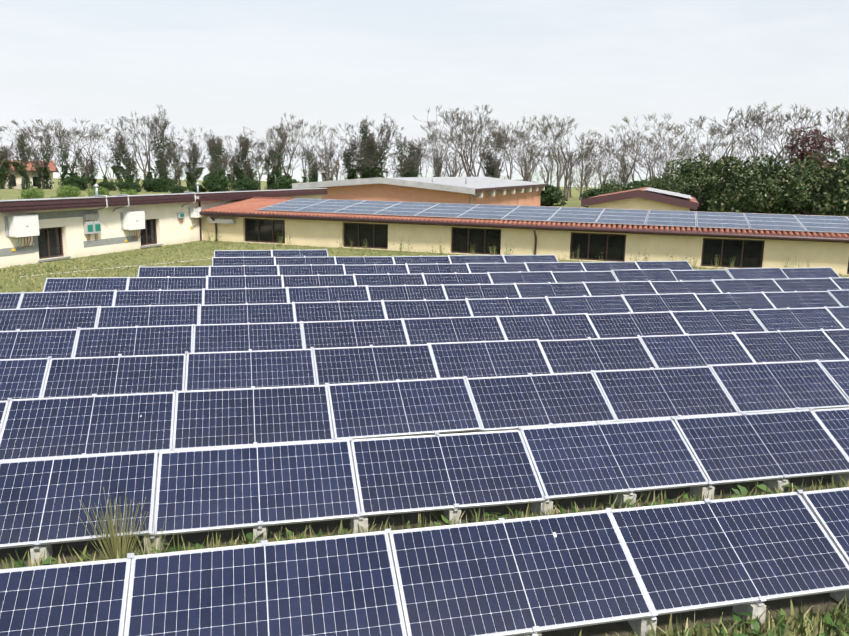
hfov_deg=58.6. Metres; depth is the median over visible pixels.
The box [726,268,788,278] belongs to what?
solar panel
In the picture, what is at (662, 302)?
solar panel
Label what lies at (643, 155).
bare tree
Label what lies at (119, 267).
lawn pipe and slabs
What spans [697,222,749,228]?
roof panel
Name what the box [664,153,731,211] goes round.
evergreen
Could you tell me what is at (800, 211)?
evergreen
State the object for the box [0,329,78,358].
solar panel
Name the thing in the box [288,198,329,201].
roof panel
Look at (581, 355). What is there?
solar panel
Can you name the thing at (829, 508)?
solar panel
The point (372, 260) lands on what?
solar panel
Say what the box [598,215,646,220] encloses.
roof panel
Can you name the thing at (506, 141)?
bare tree
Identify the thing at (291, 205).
roof panel
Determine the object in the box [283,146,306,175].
bare tree
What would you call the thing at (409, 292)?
solar panel
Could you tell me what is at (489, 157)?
ivy tree
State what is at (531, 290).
solar panel
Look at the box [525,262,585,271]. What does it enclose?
solar panel
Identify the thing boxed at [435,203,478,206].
roof panel
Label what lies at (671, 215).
roof panel
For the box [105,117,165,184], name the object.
bare tree
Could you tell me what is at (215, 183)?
hedge
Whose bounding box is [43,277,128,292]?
solar panel
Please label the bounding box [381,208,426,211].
roof panel
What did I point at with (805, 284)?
solar panel
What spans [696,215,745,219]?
roof panel
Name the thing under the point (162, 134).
ivy tree
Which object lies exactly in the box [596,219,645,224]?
roof panel
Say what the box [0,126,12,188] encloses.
ivy tree
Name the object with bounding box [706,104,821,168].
bare tree
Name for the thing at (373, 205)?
roof panel
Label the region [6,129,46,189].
ivy tree
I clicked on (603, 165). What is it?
bare tree
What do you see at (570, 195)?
bare tree
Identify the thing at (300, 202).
roof panel
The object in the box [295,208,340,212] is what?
roof panel
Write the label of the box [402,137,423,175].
ivy tree
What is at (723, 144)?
bud tree
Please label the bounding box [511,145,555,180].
bare tree
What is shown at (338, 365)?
solar panel
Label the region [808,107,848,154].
bare tree
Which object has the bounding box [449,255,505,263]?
solar panel
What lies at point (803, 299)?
solar panel
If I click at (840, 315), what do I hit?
solar panel
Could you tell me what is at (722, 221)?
roof panel
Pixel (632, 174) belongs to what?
bare tree
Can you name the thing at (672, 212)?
roof panel
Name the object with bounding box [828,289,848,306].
solar panel
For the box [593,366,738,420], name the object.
solar panel
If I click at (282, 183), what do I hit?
hedge
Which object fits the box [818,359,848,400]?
solar panel
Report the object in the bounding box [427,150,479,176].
bare tree
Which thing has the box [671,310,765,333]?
solar panel
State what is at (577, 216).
roof panel
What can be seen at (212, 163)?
ivy tree
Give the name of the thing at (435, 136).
bare tree
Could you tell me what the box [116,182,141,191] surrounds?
hedge
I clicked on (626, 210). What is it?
roof panel
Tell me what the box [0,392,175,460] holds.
solar panel
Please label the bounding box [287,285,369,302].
solar panel
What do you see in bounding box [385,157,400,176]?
bare tree
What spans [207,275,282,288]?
solar panel
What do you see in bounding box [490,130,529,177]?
bare tree
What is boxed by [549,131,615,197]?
bare tree
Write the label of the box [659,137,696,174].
bare tree
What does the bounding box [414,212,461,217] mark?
roof panel
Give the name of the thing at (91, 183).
ivy tree
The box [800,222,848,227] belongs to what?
roof panel
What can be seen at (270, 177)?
ivy tree
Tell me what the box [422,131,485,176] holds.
bare tree
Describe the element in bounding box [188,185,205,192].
hedge
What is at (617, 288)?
solar panel
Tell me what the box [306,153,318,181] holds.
ivy tree
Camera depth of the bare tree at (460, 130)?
110.90 m
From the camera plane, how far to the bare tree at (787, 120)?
74.98 m
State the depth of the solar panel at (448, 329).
15.10 m
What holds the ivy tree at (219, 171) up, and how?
on the ground at (574, 200)
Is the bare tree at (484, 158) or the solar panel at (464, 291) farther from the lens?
the bare tree at (484, 158)
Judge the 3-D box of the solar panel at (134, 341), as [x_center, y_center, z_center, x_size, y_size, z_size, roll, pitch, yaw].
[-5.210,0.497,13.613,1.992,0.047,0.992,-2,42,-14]
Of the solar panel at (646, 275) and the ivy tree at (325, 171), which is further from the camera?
the ivy tree at (325, 171)
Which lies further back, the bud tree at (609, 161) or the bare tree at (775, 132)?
the bud tree at (609, 161)
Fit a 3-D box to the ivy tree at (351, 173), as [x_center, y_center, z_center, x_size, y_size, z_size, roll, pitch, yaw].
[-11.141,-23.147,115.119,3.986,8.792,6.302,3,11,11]
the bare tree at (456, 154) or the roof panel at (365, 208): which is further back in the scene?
the bare tree at (456, 154)
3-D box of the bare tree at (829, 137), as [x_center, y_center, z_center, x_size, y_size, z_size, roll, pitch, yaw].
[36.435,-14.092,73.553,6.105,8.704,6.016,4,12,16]
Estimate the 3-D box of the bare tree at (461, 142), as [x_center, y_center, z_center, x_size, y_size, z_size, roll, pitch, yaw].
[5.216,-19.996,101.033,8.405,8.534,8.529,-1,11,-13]
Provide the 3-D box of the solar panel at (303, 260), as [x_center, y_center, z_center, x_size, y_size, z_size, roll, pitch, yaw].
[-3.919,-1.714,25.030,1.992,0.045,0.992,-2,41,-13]
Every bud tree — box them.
[0,119,61,186]
[0,128,47,167]
[68,128,112,188]
[170,127,207,186]
[252,133,306,181]
[307,124,358,177]
[415,144,451,176]
[505,125,543,178]
[508,115,556,179]
[539,115,597,200]
[584,113,673,185]
[589,149,625,182]
[623,122,727,173]
[624,128,698,179]
[648,143,691,177]
[663,148,718,171]
[687,139,766,175]
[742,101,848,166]
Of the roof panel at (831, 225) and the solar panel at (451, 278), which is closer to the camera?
the solar panel at (451, 278)
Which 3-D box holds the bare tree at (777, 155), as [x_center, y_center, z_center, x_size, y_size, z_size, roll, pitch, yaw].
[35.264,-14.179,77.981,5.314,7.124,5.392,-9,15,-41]
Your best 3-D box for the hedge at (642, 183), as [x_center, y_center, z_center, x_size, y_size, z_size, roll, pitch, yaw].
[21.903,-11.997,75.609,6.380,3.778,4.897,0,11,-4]
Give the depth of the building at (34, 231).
32.33 m
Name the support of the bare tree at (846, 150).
on the ground at (574, 200)
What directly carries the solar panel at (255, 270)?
on the array supports
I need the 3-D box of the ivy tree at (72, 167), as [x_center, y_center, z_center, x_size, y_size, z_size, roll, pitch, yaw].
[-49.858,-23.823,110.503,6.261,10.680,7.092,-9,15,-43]
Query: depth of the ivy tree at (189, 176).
113.76 m
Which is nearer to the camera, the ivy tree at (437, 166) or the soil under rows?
the soil under rows
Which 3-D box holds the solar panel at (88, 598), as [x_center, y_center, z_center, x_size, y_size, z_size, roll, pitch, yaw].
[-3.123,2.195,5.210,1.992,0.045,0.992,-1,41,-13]
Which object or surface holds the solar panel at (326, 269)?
on the array supports
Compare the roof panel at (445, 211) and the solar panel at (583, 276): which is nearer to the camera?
the solar panel at (583, 276)
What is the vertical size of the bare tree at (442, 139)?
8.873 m
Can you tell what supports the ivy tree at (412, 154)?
on the ground at (574, 200)
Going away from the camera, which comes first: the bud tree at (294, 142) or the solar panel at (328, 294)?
the solar panel at (328, 294)
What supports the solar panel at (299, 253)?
on the array supports
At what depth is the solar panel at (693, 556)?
6.58 m
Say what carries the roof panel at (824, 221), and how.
on the building at (34, 231)
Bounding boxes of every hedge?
[62,176,89,190]
[98,181,118,190]
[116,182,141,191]
[141,177,173,191]
[169,185,186,192]
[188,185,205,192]
[201,174,231,191]
[230,178,259,190]
[271,177,299,189]
[540,185,566,205]
[580,188,615,207]
[618,179,651,191]
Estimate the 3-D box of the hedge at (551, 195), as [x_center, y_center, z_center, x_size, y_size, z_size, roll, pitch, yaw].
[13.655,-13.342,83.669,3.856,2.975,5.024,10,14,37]
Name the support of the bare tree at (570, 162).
on the ground at (574, 200)
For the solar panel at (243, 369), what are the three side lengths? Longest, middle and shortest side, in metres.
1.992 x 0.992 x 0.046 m
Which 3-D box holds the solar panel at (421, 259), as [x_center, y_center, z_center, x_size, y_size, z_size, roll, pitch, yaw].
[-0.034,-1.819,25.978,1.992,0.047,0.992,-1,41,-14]
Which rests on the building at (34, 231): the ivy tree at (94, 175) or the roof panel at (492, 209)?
the roof panel at (492, 209)
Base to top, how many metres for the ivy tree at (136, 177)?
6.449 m
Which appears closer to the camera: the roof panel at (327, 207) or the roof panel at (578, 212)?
the roof panel at (578, 212)
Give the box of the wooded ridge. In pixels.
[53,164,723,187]
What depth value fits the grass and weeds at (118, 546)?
7.38 m
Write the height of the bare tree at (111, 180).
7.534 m
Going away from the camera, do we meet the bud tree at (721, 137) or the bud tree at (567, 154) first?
the bud tree at (721, 137)
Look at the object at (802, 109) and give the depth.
87.27 m
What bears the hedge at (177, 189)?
on the ground at (574, 200)
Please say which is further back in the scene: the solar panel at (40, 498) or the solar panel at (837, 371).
the solar panel at (837, 371)
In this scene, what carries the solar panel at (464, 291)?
on the array supports
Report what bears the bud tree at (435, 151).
on the ground at (574, 200)
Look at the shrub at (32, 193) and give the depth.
69.94 m
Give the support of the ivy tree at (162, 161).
on the ground at (574, 200)
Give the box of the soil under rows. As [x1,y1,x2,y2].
[0,367,844,635]
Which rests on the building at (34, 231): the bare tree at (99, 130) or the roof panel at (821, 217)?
the roof panel at (821, 217)
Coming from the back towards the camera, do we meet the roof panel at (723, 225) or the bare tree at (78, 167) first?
the bare tree at (78, 167)
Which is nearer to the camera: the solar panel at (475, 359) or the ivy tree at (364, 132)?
the solar panel at (475, 359)
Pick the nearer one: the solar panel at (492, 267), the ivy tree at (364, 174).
the solar panel at (492, 267)
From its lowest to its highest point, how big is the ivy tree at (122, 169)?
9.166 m
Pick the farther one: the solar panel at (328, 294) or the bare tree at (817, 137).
the bare tree at (817, 137)
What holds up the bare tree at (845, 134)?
on the ground at (574, 200)
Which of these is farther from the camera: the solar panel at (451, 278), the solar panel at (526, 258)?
the solar panel at (526, 258)
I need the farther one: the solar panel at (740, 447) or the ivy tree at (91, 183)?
the ivy tree at (91, 183)
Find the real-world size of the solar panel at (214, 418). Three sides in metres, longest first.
1.992 x 0.992 x 0.047 m
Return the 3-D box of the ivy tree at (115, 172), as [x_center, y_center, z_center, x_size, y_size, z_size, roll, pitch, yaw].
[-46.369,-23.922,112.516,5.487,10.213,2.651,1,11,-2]
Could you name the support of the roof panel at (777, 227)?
on the building at (34, 231)
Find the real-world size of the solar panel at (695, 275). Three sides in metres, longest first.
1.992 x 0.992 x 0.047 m
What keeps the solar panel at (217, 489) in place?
on the array supports
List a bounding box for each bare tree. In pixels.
[15,123,59,188]
[37,122,110,182]
[68,132,128,181]
[69,157,91,176]
[94,151,118,181]
[100,140,152,166]
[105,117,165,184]
[122,112,166,181]
[169,162,186,186]
[218,136,258,189]
[249,141,289,189]
[260,128,306,177]
[267,148,313,175]
[274,119,329,182]
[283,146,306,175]
[298,144,334,166]
[309,130,351,179]
[312,149,340,180]
[332,120,402,151]
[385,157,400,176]
[407,135,486,176]
[413,143,433,176]
[415,105,492,176]
[416,149,454,176]
[421,121,480,176]
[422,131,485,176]
[424,127,454,176]
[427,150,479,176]
[431,134,500,176]
[436,107,502,176]
[436,157,463,176]
[440,108,491,176]
[451,131,504,176]
[477,147,496,175]
[480,131,562,180]
[483,119,526,179]
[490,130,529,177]
[502,149,537,179]
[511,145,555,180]
[517,141,560,183]
[518,146,550,182]
[533,114,573,202]
[536,147,567,184]
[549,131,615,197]
[552,149,575,197]
[557,138,603,199]
[564,150,584,200]
[566,164,601,197]
[571,162,611,188]
[578,145,624,184]
[580,155,618,182]
[589,140,646,185]
[597,152,639,188]
[599,125,683,180]
[599,133,653,183]
[602,169,622,184]
[615,144,669,179]
[633,156,667,176]
[649,137,699,177]
[654,152,681,177]
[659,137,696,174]
[676,105,779,162]
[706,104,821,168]
[710,148,754,168]
[725,137,756,165]
[728,116,820,168]
[730,110,848,165]
[736,124,844,167]
[745,146,792,166]
[769,128,842,165]
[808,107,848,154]
[811,140,848,172]
[815,116,848,160]
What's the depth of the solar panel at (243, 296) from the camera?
18.38 m
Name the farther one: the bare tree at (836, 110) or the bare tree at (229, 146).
the bare tree at (229, 146)
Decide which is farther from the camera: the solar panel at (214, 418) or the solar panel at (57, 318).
the solar panel at (57, 318)
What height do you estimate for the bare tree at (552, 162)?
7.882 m
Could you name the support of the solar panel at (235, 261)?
on the array supports
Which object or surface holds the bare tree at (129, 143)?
on the ground at (574, 200)
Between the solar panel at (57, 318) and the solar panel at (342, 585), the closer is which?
the solar panel at (342, 585)
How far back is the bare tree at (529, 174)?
92.70 m
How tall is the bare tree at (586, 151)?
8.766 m
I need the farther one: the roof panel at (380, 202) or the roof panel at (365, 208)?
the roof panel at (380, 202)
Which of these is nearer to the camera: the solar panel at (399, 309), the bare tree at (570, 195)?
the solar panel at (399, 309)
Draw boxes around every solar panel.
[0,292,22,308]
[0,306,98,330]
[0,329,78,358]
[0,358,49,400]
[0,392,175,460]
[0,400,8,433]
[0,450,157,548]
[0,558,131,635]
[18,290,115,308]
[41,354,185,397]
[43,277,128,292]
[73,325,192,357]
[96,304,198,327]
[113,289,202,306]
[124,530,406,635]
[127,277,206,289]
[138,266,209,276]
[153,439,360,535]
[172,385,333,449]
[185,349,315,390]
[193,322,303,352]
[199,303,294,323]
[203,287,287,304]
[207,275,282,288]
[210,265,278,275]
[212,257,274,265]
[214,250,271,256]
[272,250,327,256]
[275,257,335,264]
[278,264,344,275]
[282,275,355,287]
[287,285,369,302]
[293,301,385,323]
[302,319,408,350]
[313,344,438,384]
[327,377,481,439]
[335,256,393,264]
[344,264,408,274]
[350,430,545,516]
[354,274,425,285]
[367,285,446,302]
[382,299,471,318]
[389,510,653,635]
[393,256,450,263]
[403,316,505,344]
[406,264,469,273]
[423,273,491,284]
[429,339,551,377]
[443,284,520,299]
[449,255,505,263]
[465,372,615,431]
[466,297,553,316]
[467,263,528,272]
[488,271,556,283]
[497,313,598,339]
[503,255,557,262]
[515,283,590,297]
[520,418,708,499]
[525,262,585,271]
[538,337,656,373]
[546,295,631,313]
[552,271,616,282]
[581,262,638,277]
[584,281,657,295]
[587,311,684,337]
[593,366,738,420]
[610,492,848,614]
[612,269,677,280]
[622,293,705,312]
[635,261,692,269]
[639,333,754,367]
[650,281,720,293]
[671,270,732,280]
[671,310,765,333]
[673,409,848,484]
[695,292,775,310]
[709,360,848,412]
[712,279,782,292]
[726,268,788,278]
[734,330,847,362]
[750,307,843,330]
[763,291,841,308]
[773,278,840,291]
[781,267,840,278]
[801,487,848,564]
[812,408,848,458]
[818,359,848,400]
[823,329,848,358]
[826,306,848,328]
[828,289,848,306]
[831,277,848,289]
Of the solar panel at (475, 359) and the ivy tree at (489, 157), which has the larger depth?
the ivy tree at (489, 157)
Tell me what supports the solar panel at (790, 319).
on the array supports
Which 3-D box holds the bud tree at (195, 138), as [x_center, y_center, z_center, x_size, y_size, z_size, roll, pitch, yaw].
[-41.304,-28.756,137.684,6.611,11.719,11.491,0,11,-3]
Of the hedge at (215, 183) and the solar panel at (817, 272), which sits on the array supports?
the solar panel at (817, 272)
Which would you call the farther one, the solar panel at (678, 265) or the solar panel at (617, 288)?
the solar panel at (678, 265)
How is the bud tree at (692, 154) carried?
on the ground at (574, 200)
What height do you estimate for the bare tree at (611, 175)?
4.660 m
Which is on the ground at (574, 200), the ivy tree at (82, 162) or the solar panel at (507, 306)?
the ivy tree at (82, 162)
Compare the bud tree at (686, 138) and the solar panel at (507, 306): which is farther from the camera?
the bud tree at (686, 138)
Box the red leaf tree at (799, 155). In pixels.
[783,126,841,178]
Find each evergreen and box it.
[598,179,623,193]
[636,172,677,191]
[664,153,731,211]
[707,153,810,213]
[766,158,831,214]
[785,148,848,215]
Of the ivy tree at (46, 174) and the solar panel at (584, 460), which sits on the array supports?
the solar panel at (584, 460)
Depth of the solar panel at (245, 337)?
14.15 m
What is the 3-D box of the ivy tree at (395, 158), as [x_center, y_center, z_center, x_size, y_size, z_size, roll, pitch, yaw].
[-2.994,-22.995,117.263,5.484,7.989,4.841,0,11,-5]
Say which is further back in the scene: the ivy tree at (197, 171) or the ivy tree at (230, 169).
the ivy tree at (230, 169)
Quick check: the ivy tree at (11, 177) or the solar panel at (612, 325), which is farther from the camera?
the ivy tree at (11, 177)
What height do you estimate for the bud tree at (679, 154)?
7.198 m
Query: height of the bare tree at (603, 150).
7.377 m
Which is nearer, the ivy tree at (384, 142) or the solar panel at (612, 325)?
the solar panel at (612, 325)
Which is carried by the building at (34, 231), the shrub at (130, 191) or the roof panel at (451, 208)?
the roof panel at (451, 208)
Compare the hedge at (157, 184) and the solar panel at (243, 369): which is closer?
the solar panel at (243, 369)
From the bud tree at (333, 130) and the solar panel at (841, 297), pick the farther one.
the bud tree at (333, 130)
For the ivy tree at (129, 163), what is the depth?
119.68 m
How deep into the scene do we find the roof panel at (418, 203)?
37.88 m
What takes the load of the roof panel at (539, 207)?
on the building at (34, 231)
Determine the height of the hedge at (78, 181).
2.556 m
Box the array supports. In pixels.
[7,249,848,635]
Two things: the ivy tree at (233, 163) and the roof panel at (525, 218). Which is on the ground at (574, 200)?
the ivy tree at (233, 163)
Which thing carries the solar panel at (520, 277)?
on the array supports
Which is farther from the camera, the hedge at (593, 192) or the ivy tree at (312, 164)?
the ivy tree at (312, 164)
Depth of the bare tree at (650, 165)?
96.09 m
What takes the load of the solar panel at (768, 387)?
on the array supports
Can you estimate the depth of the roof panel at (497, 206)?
36.62 m
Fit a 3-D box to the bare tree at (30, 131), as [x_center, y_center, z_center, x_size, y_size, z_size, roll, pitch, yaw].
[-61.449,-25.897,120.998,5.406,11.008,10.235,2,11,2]
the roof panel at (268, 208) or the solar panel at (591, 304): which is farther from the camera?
the roof panel at (268, 208)
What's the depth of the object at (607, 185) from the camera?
75.72 m
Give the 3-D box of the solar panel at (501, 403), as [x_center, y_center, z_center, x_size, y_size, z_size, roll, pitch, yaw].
[1.657,1.181,10.844,1.992,0.045,0.992,-2,41,-14]
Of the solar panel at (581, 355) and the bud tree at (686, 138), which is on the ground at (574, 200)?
the bud tree at (686, 138)
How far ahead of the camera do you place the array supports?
7.70 m
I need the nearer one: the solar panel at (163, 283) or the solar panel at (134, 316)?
the solar panel at (134, 316)
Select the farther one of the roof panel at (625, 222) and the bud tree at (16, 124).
the bud tree at (16, 124)
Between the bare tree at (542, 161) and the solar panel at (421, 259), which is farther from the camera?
the bare tree at (542, 161)
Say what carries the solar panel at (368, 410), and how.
on the array supports
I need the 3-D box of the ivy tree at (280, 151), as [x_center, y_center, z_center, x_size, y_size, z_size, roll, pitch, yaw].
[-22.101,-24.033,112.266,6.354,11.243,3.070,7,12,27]
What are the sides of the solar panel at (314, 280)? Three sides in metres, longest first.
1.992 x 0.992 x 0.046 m
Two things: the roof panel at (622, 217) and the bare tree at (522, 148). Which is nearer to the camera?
the roof panel at (622, 217)
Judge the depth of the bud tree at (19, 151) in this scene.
107.68 m
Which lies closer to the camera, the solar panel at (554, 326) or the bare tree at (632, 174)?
the solar panel at (554, 326)
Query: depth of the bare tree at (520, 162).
91.23 m
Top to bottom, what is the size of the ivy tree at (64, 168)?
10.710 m
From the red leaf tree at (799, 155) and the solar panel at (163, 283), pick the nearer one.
the solar panel at (163, 283)
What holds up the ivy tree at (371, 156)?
on the ground at (574, 200)
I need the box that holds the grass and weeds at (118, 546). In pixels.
[0,230,848,635]
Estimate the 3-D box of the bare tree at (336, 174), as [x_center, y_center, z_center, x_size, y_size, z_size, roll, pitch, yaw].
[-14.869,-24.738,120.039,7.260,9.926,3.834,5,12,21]
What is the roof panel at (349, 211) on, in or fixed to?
on the building at (34, 231)
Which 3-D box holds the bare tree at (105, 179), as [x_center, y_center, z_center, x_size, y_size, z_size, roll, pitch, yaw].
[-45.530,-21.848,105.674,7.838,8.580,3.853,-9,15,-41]
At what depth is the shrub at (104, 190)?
76.71 m
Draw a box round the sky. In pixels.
[0,0,848,178]
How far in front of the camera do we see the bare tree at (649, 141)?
86.70 m
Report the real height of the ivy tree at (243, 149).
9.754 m
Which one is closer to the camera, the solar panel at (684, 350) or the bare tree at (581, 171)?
the solar panel at (684, 350)
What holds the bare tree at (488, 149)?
on the ground at (574, 200)
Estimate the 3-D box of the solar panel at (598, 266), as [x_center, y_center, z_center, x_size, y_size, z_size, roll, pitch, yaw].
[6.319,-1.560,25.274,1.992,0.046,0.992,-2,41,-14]
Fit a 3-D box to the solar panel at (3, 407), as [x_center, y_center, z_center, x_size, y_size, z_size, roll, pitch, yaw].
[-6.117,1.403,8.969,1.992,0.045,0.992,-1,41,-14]
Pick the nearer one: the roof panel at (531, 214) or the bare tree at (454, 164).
the roof panel at (531, 214)
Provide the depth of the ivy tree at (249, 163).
128.32 m
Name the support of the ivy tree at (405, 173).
on the ground at (574, 200)
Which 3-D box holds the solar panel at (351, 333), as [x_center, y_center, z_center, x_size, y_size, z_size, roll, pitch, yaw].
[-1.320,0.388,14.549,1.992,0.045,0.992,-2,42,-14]
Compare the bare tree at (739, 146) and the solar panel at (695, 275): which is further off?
the bare tree at (739, 146)
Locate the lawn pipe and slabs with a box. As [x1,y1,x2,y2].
[20,258,211,276]
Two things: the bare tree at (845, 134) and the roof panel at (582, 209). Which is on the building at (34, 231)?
the roof panel at (582, 209)
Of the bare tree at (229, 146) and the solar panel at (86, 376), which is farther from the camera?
the bare tree at (229, 146)
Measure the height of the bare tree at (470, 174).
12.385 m
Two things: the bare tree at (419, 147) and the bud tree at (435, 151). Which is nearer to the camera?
the bare tree at (419, 147)
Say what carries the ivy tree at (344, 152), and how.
on the ground at (574, 200)
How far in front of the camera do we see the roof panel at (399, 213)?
34.99 m
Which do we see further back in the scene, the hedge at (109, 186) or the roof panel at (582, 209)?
the hedge at (109, 186)
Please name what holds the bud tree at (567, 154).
on the ground at (574, 200)
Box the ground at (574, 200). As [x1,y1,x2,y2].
[0,178,848,635]
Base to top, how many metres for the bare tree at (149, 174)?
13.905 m
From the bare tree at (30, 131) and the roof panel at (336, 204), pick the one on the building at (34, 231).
the roof panel at (336, 204)
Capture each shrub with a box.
[17,187,44,198]
[55,185,84,197]
[87,186,111,196]
[120,189,137,194]
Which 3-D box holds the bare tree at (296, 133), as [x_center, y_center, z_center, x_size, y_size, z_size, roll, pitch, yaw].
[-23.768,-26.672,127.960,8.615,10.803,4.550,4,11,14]
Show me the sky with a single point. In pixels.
(224, 67)
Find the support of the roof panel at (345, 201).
on the building at (34, 231)
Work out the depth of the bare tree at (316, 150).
129.64 m
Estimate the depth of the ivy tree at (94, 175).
121.71 m
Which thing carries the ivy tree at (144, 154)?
on the ground at (574, 200)
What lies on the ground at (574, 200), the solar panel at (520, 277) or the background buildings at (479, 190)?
the background buildings at (479, 190)
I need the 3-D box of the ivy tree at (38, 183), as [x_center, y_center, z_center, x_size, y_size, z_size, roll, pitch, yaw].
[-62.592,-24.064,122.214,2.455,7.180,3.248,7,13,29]
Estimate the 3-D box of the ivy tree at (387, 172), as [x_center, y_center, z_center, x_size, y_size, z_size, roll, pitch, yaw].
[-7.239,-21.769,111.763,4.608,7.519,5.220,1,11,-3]
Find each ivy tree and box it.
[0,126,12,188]
[0,158,11,188]
[4,145,17,188]
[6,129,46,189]
[10,124,60,188]
[28,148,42,188]
[50,119,71,188]
[58,118,110,177]
[72,142,95,187]
[83,154,95,188]
[85,160,99,185]
[94,122,129,189]
[113,127,145,181]
[114,136,137,181]
[120,155,139,181]
[133,158,147,184]
[137,136,178,186]
[141,147,157,177]
[144,104,182,187]
[155,149,174,178]
[164,133,191,186]
[174,138,191,189]
[178,138,205,188]
[181,146,201,185]
[203,129,219,173]
[203,132,226,191]
[204,135,227,173]
[218,138,232,189]
[224,153,236,189]
[228,162,245,190]
[232,126,253,179]
[239,134,255,178]
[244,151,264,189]
[255,134,274,185]
[258,118,290,177]
[258,143,278,189]
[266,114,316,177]
[300,143,320,181]
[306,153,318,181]
[318,160,335,180]
[319,144,335,180]
[337,138,360,179]
[338,144,353,179]
[349,115,399,177]
[351,115,382,177]
[354,131,385,177]
[354,154,376,178]
[363,133,383,177]
[363,153,388,177]
[389,146,418,175]
[389,155,406,177]
[392,129,414,176]
[400,138,427,176]
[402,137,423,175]
[408,148,423,175]
[432,155,441,175]
[479,122,506,177]
[486,154,515,178]
[617,160,631,188]
[699,129,751,179]
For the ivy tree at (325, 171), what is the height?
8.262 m
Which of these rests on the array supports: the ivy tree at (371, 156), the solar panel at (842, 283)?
the solar panel at (842, 283)
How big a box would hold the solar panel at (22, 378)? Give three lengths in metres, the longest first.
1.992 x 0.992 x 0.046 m
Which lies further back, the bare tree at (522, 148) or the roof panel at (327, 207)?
the bare tree at (522, 148)
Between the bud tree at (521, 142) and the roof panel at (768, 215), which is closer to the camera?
the roof panel at (768, 215)
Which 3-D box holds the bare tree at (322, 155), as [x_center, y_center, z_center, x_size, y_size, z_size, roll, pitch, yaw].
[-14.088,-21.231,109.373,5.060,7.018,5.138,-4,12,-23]
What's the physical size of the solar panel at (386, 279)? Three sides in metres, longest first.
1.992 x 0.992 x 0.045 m
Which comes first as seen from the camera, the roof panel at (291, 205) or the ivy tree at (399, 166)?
the roof panel at (291, 205)
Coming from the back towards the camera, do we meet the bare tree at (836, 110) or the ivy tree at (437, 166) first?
the ivy tree at (437, 166)
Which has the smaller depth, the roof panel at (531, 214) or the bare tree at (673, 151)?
the roof panel at (531, 214)
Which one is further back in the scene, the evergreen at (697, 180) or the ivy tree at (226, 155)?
the ivy tree at (226, 155)
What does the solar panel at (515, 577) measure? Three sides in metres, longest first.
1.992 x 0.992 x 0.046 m
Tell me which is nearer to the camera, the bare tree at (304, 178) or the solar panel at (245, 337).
the solar panel at (245, 337)
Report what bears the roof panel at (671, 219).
on the building at (34, 231)
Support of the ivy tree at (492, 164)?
on the ground at (574, 200)
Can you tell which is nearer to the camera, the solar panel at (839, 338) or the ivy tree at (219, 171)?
the solar panel at (839, 338)
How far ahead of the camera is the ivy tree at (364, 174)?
109.01 m
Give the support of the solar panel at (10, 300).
on the array supports
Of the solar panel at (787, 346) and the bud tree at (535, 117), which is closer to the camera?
the solar panel at (787, 346)
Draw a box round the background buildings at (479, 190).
[3,160,698,210]
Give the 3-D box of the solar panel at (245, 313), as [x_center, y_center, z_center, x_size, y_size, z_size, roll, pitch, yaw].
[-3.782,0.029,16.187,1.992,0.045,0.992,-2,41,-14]
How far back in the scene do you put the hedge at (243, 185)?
96.07 m
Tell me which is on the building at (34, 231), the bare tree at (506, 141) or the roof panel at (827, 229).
the roof panel at (827, 229)
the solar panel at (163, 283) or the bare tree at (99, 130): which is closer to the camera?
the solar panel at (163, 283)
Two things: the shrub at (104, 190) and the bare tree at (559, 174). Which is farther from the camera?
the bare tree at (559, 174)
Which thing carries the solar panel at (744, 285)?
on the array supports
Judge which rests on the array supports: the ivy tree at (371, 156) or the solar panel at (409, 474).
the solar panel at (409, 474)
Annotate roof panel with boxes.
[257,206,301,210]
[269,204,310,207]
[278,201,320,204]
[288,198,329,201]
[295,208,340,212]
[305,205,348,208]
[315,202,357,205]
[324,199,364,202]
[333,209,378,214]
[344,206,386,210]
[352,203,393,207]
[361,201,400,204]
[373,211,420,215]
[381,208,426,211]
[389,205,432,208]
[396,202,439,205]
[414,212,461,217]
[423,209,467,213]
[429,206,473,210]
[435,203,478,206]
[457,214,505,219]
[464,210,509,214]
[471,207,514,211]
[476,204,518,208]
[502,215,550,220]
[508,212,553,216]
[512,209,557,213]
[516,206,560,209]
[548,217,596,222]
[552,214,599,218]
[555,210,601,214]
[559,207,603,211]
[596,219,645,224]
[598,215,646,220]
[601,212,647,216]
[603,208,648,212]
[645,221,695,226]
[647,217,695,221]
[648,213,695,218]
[649,210,695,214]
[696,211,744,216]
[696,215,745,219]
[697,219,747,223]
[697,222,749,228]
[744,213,794,217]
[746,217,798,221]
[747,220,801,225]
[749,224,805,231]
[794,215,848,219]
[797,218,848,223]
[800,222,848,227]
[804,226,848,232]
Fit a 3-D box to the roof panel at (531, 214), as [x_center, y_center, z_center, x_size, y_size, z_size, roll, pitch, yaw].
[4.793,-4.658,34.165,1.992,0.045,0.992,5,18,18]
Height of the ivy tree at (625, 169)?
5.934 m
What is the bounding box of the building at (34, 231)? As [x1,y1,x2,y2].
[0,182,848,274]
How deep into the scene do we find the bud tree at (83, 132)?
130.84 m
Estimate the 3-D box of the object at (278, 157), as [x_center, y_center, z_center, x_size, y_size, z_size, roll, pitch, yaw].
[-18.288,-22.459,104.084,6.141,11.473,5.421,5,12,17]
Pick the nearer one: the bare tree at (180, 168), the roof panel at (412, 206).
the roof panel at (412, 206)
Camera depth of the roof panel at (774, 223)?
31.07 m
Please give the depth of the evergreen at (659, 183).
68.60 m
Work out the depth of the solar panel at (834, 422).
9.66 m
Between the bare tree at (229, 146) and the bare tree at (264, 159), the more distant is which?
the bare tree at (229, 146)
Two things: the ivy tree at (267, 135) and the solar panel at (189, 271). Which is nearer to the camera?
the solar panel at (189, 271)
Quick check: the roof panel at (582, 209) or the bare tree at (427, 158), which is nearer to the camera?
the roof panel at (582, 209)

